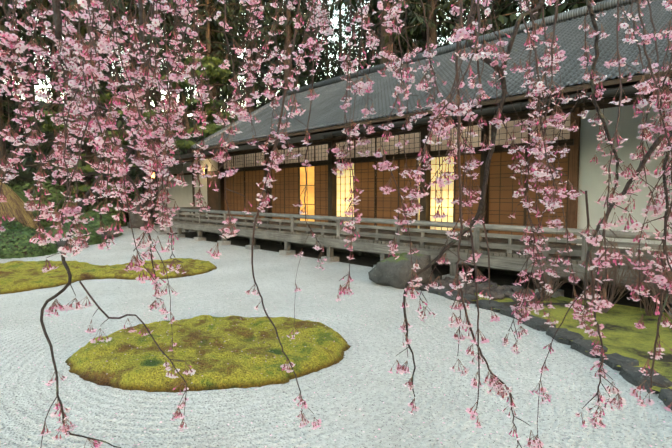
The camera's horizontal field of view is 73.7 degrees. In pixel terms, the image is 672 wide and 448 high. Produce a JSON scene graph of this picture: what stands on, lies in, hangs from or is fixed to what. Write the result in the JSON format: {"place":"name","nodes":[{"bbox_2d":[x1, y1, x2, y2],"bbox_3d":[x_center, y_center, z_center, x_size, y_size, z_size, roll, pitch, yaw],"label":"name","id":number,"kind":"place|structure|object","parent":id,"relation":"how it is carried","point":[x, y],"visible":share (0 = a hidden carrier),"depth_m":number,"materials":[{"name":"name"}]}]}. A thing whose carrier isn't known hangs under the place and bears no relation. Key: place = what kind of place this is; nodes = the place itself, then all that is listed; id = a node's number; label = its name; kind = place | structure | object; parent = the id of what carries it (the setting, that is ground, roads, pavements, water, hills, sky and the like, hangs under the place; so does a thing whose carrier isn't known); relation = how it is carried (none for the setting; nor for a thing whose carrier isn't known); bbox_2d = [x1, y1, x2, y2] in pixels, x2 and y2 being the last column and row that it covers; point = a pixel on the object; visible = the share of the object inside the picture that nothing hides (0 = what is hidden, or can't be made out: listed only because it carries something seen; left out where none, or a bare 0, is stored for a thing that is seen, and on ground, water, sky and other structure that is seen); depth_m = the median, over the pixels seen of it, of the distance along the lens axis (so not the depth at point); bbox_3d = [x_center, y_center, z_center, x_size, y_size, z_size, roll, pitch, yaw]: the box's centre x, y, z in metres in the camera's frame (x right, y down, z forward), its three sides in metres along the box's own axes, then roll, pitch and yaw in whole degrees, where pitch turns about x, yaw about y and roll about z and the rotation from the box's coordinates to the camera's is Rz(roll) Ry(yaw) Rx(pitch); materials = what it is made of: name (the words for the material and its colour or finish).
{"place":"outdoors","nodes":[
{"label":"outdoors","id":0,"kind":"place"},
{"bbox_2d":[6,99,200,248],"bbox_3d":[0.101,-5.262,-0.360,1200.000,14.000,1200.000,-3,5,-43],"label":"hedge","id":1,"kind":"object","parent":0,"point":[29,175],"depth_m":45.65,"materials":[{"name":"green plant"}]},
{"bbox_2d":[0,88,38,186],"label":"tree","id":2,"kind":"object","parent":1,"relation":"on","point":[24,162],"visible":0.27,"depth_m":25.98,"materials":[{"name":"green plant"}]},
{"bbox_2d":[0,181,42,231],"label":"bare weeping maple","id":3,"kind":"object","parent":1,"relation":"on","point":[13,199],"visible":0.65,"depth_m":19.24,"materials":[{"name":"beige plant"}]},
{"bbox_2d":[4,24,38,115],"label":"tree","id":4,"kind":"object","parent":1,"relation":"on","point":[15,79],"visible":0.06,"depth_m":45.01,"materials":[{"name":"green plant"}]},
{"bbox_2d":[0,37,46,183],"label":"tree","id":5,"kind":"object","parent":1,"relation":"on","point":[14,128],"visible":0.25,"depth_m":34.80,"materials":[{"name":"green plant"}]},
{"bbox_2d":[0,39,47,191],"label":"cedar","id":6,"kind":"object","parent":1,"relation":"on","point":[4,119],"visible":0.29,"depth_m":29.84,"materials":[{"name":"green plant"}]},
{"bbox_2d":[0,0,50,150],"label":"fir","id":7,"kind":"object","parent":1,"relation":"on","point":[2,82],"visible":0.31,"depth_m":35.40,"materials":[{"name":"green plant"}]},
{"bbox_2d":[3,15,49,97],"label":"tree","id":8,"kind":"object","parent":1,"relation":"on","point":[19,81],"visible":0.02,"depth_m":70.24,"materials":[{"name":"green plant"}]},
{"bbox_2d":[1,6,52,160],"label":"cedar","id":9,"kind":"object","parent":1,"relation":"on","point":[45,153],"visible":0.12,"depth_m":40.55,"materials":[{"name":"green plant"}]},
{"bbox_2d":[9,7,49,100],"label":"tree","id":10,"kind":"object","parent":1,"relation":"on","point":[32,60],"visible":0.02,"depth_m":68.23,"materials":[{"name":"green plant"}]},
{"bbox_2d":[0,0,65,85],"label":"fir","id":11,"kind":"object","parent":1,"relation":"on","point":[24,35],"visible":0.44,"depth_m":28.06,"materials":[{"name":"green plant"}]},
{"bbox_2d":[10,0,67,121],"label":"fir","id":12,"kind":"object","parent":1,"relation":"on","point":[27,61],"depth_m":51.76,"materials":[{"name":"green plant"}]},
{"bbox_2d":[0,0,85,183],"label":"fir","id":13,"kind":"object","parent":1,"relation":"on","point":[1,107],"visible":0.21,"depth_m":30.27,"materials":[{"name":"green plant"}]},
{"bbox_2d":[0,0,113,186],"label":"fir","id":14,"kind":"object","parent":1,"relation":"on","point":[54,95],"visible":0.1,"depth_m":37.88,"materials":[{"name":"green plant"}]},
{"bbox_2d":[29,22,91,153],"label":"cedar","id":15,"kind":"object","parent":1,"relation":"on","point":[50,105],"visible":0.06,"depth_m":46.97,"materials":[{"name":"green plant"}]},
{"bbox_2d":[30,0,125,189],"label":"cedar","id":16,"kind":"object","parent":1,"relation":"on","point":[58,180],"visible":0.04,"depth_m":35.63,"materials":[{"name":"green plant"}]},
{"bbox_2d":[0,175,157,258],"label":"garden planting","id":17,"kind":"object","parent":1,"relation":"on","point":[16,237],"visible":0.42,"depth_m":18.76,"materials":[{"name":"green plant"}]},
{"bbox_2d":[27,82,140,212],"bbox_3d":[-16.214,-5.014,30.560,6.146,9.552,8.617,0,4,-7],"label":"tree","id":18,"kind":"object","parent":1,"relation":"on","point":[85,169],"visible":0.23,"depth_m":28.43,"materials":[{"name":"green plant"}]},
{"bbox_2d":[31,0,142,194],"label":"cedar","id":19,"kind":"object","parent":1,"relation":"on","point":[84,146],"visible":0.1,"depth_m":32.72,"materials":[{"name":"green plant"}]},
{"bbox_2d":[18,0,157,217],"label":"cedar","id":20,"kind":"object","parent":1,"relation":"on","point":[82,31],"visible":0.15,"depth_m":28.11,"materials":[{"name":"green plant"}]},
{"bbox_2d":[18,4,166,159],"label":"fir","id":21,"kind":"object","parent":1,"relation":"on","point":[108,59],"depth_m":45.81,"materials":[{"name":"green plant"}]},
{"bbox_2d":[4,0,212,177],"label":"fir","id":22,"kind":"object","parent":1,"relation":"on","point":[45,3],"visible":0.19,"depth_m":31.97,"materials":[{"name":"green plant"}]},
{"bbox_2d":[81,5,153,178],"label":"cedar","id":23,"kind":"object","parent":1,"relation":"on","point":[127,127],"visible":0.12,"depth_m":42.90,"materials":[{"name":"green plant"}]},
{"bbox_2d":[52,0,199,218],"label":"fir","id":24,"kind":"object","parent":1,"relation":"on","point":[119,68],"visible":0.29,"depth_m":31.47,"materials":[{"name":"green plant"}]},
{"bbox_2d":[104,0,201,198],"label":"fir","id":25,"kind":"object","parent":1,"relation":"on","point":[158,95],"visible":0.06,"depth_m":40.02,"materials":[{"name":"green plant"}]},
{"bbox_2d":[110,0,196,158],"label":"fir","id":26,"kind":"object","parent":1,"relation":"on","point":[134,150],"depth_m":49.41,"materials":[{"name":"green plant"}]},
{"bbox_2d":[117,55,237,153],"bbox_3d":[-9.240,-5.684,29.604,7.878,11.035,7.214,1,4,18],"label":"tree","id":27,"kind":"object","parent":1,"relation":"on","point":[212,69],"visible":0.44,"depth_m":29.06,"materials":[{"name":"green plant"}]},
{"bbox_2d":[160,0,197,136],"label":"fir","id":28,"kind":"object","parent":1,"relation":"on","point":[180,98],"visible":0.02,"depth_m":63.08,"materials":[{"name":"green plant"}]},
{"bbox_2d":[148,0,264,121],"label":"fir","id":29,"kind":"object","parent":1,"relation":"on","point":[235,64],"visible":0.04,"depth_m":50.34,"materials":[{"name":"green plant"}]},
{"bbox_2d":[153,0,260,211],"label":"cedar","id":30,"kind":"object","parent":1,"relation":"on","point":[208,42],"visible":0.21,"depth_m":34.58,"materials":[{"name":"green plant"}]},
{"bbox_2d":[148,0,276,123],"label":"fir","id":31,"kind":"object","parent":1,"relation":"on","point":[214,90],"visible":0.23,"depth_m":44.26,"materials":[{"name":"green plant"}]},
{"bbox_2d":[192,13,242,98],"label":"tree","id":32,"kind":"object","parent":1,"relation":"on","point":[228,67],"visible":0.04,"depth_m":67.72,"materials":[{"name":"green plant"}]},
{"bbox_2d":[192,0,245,123],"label":"fir","id":33,"kind":"object","parent":1,"relation":"on","point":[218,97],"visible":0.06,"depth_m":59.61,"materials":[{"name":"green plant"}]},
{"bbox_2d":[213,67,240,121],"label":"tree","id":34,"kind":"object","parent":1,"relation":"on","point":[230,77],"visible":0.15,"depth_m":42.90,"materials":[{"name":"green plant"}]},
{"bbox_2d":[220,0,244,107],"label":"tree","id":35,"kind":"object","parent":1,"relation":"on","point":[222,98],"visible":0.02,"depth_m":82.95,"materials":[{"name":"green plant"}]},
{"bbox_2d":[224,0,260,111],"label":"tree","id":36,"kind":"object","parent":1,"relation":"on","point":[238,33],"visible":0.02,"depth_m":71.97,"materials":[{"name":"green plant"}]},
{"bbox_2d":[220,0,281,120],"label":"fir","id":37,"kind":"object","parent":1,"relation":"on","point":[262,99],"visible":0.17,"depth_m":51.47,"materials":[{"name":"green plant"}]},
{"bbox_2d":[202,0,313,113],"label":"fir","id":38,"kind":"object","parent":1,"relation":"on","point":[234,20],"visible":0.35,"depth_m":42.59,"materials":[{"name":"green plant"}]},
{"bbox_2d":[230,1,293,107],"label":"fir","id":39,"kind":"object","parent":1,"relation":"on","point":[262,70],"depth_m":59.42,"materials":[{"name":"green plant"}]},
{"bbox_2d":[229,2,311,96],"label":"fir","id":40,"kind":"object","parent":1,"relation":"on","point":[273,31],"depth_m":66.73,"materials":[{"name":"green plant"}]},
{"bbox_2d":[230,0,335,110],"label":"fir","id":41,"kind":"object","parent":1,"relation":"on","point":[280,92],"visible":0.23,"depth_m":42.92,"materials":[{"name":"green plant"}]},
{"bbox_2d":[257,0,315,103],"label":"fir","id":42,"kind":"object","parent":1,"relation":"on","point":[294,48],"depth_m":70.84,"materials":[{"name":"green plant"}]},
{"bbox_2d":[228,0,357,92],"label":"fir","id":43,"kind":"object","parent":1,"relation":"on","point":[299,38],"visible":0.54,"depth_m":35.95,"materials":[{"name":"green plant"}]},
{"bbox_2d":[273,0,339,84],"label":"fir","id":44,"kind":"object","parent":1,"relation":"on","point":[308,76],"visible":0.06,"depth_m":62.44,"materials":[{"name":"green plant"}]},
{"bbox_2d":[274,0,338,86],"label":"fir","id":45,"kind":"object","parent":1,"relation":"on","point":[307,60],"visible":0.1,"depth_m":67.83,"materials":[{"name":"green plant"}]},
{"bbox_2d":[299,0,345,79],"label":"tree","id":46,"kind":"object","parent":1,"relation":"on","point":[332,52],"visible":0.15,"depth_m":39.40,"materials":[{"name":"green plant"}]},
{"bbox_2d":[311,0,359,82],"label":"tree","id":47,"kind":"object","parent":1,"relation":"on","point":[344,23],"visible":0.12,"depth_m":68.13,"materials":[{"name":"green plant"}]},
{"bbox_2d":[258,0,441,63],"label":"fir","id":48,"kind":"object","parent":1,"relation":"on","point":[339,3],"visible":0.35,"depth_m":32.23,"materials":[{"name":"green plant"}]},
{"bbox_2d":[329,0,370,77],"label":"tree","id":49,"kind":"object","parent":1,"relation":"on","point":[348,22],"visible":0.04,"depth_m":55.17,"materials":[{"name":"green plant"}]},
{"bbox_2d":[342,2,376,66],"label":"tree","id":50,"kind":"object","parent":1,"relation":"on","point":[359,38],"visible":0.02,"depth_m":83.22,"materials":[{"name":"green plant"}]},
{"bbox_2d":[322,0,420,73],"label":"fir","id":51,"kind":"object","parent":1,"relation":"on","point":[341,18],"visible":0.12,"depth_m":39.35,"materials":[{"name":"green plant"}]},
{"bbox_2d":[342,0,414,68],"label":"fir","id":52,"kind":"object","parent":1,"relation":"on","point":[367,55],"visible":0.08,"depth_m":50.28,"materials":[{"name":"green plant"}]},
{"bbox_2d":[374,21,410,65],"bbox_3d":[4.685,-8.533,37.092,7.615,16.916,7.810,-1,4,-22],"label":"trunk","id":53,"kind":"object","parent":1,"relation":"on","point":[402,42],"visible":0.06,"depth_m":36.40,"materials":[{"name":"green plant"}]},
{"bbox_2d":[349,0,461,55],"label":"fir","id":54,"kind":"object","parent":1,"relation":"on","point":[441,36],"visible":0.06,"depth_m":43.22,"materials":[{"name":"green plant"}]},
{"bbox_2d":[366,0,466,64],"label":"fir","id":55,"kind":"object","parent":1,"relation":"on","point":[421,42],"visible":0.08,"depth_m":36.27,"materials":[{"name":"green plant"}]},
{"bbox_2d":[167,232,671,311],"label":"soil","id":56,"kind":"structure","parent":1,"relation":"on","point":[497,278],"depth_m":10.40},
{"bbox_2d":[354,0,497,55],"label":"fir","id":57,"kind":"object","parent":1,"relation":"on","point":[418,21],"visible":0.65,"depth_m":29.32,"materials":[{"name":"green plant"}]},
{"bbox_2d":[437,0,490,46],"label":"tree","id":58,"kind":"object","parent":1,"relation":"on","point":[455,24],"visible":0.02,"depth_m":48.92,"materials":[{"name":"green plant"}]},
{"bbox_2d":[423,0,530,34],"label":"tree","id":59,"kind":"object","parent":1,"relation":"on","point":[494,7],"visible":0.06,"depth_m":33.22,"materials":[{"name":"green plant"}]},
{"bbox_2d":[467,0,530,33],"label":"tree","id":60,"kind":"object","parent":1,"relation":"on","point":[498,3],"visible":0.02,"depth_m":28.95,"materials":[{"name":"green plant"}]},
{"bbox_2d":[443,0,604,39],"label":"fir","id":61,"kind":"object","parent":1,"relation":"on","point":[549,10],"visible":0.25,"depth_m":25.60,"materials":[{"name":"green plant"}]},
{"bbox_2d":[479,0,602,34],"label":"tree","id":62,"kind":"object","parent":1,"relation":"on","point":[526,18],"visible":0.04,"depth_m":26.82,"materials":[{"name":"green plant"}]},
{"bbox_2d":[4,0,568,115],"label":"sky","id":63,"kind":"structure","parent":0,"point":[36,87],"materials":[{"name":"white"}]},
{"bbox_2d":[0,222,671,447],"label":"gravel court","id":64,"kind":"object","parent":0,"point":[212,413],"visible":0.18,"depth_m":4.19,"materials":[{"name":"grey gravel"}]},
{"bbox_2d":[0,258,216,293],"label":"island","id":65,"kind":"structure","parent":64,"relation":"on","point":[18,276],"depth_m":9.43,"materials":[{"name":"green plant"}]},
{"bbox_2d":[65,315,350,392],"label":"moss island","id":66,"kind":"structure","parent":64,"relation":"on","point":[147,373],"depth_m":4.55,"materials":[{"name":"green plant"}]},
{"bbox_2d":[156,207,671,314],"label":"veranda","id":67,"kind":"object","parent":64,"relation":"on","point":[506,258],"visible":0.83,"depth_m":9.80,"materials":[{"name":"grey wood"}]},
{"bbox_2d":[151,69,671,251],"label":"building wall","id":68,"kind":"structure","parent":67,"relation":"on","point":[328,191],"depth_m":11.61,"materials":[{"name":"wood"}]},
{"bbox_2d":[88,0,671,174],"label":"pavilion roof","id":69,"kind":"structure","parent":68,"relation":"on","point":[326,109],"depth_m":12.14,"materials":[{"name":"grey tile"}]},
{"bbox_2d":[368,252,671,410],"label":"bed stones","id":70,"kind":"object","parent":64,"relation":"on","point":[628,345],"visible":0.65,"depth_m":5.89,"materials":[{"name":"stone"}]},
{"bbox_2d":[533,229,671,318],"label":"bare shrubs","id":71,"kind":"object","parent":70,"relation":"on","point":[653,289],"visible":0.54,"depth_m":6.31,"materials":[{"name":"brown plant"}]},
{"bbox_2d":[0,0,671,447],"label":"cherry blossoms","id":72,"kind":"object","parent":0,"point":[104,44],"visible":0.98,"depth_m":1.56,"materials":[{"name":"pink plant"}]},
{"bbox_2d":[0,0,671,447],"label":"tree branches","id":73,"kind":"object","parent":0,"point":[56,8],"visible":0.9,"depth_m":1.57,"materials":[{"name":"brown plant"}]}
]}

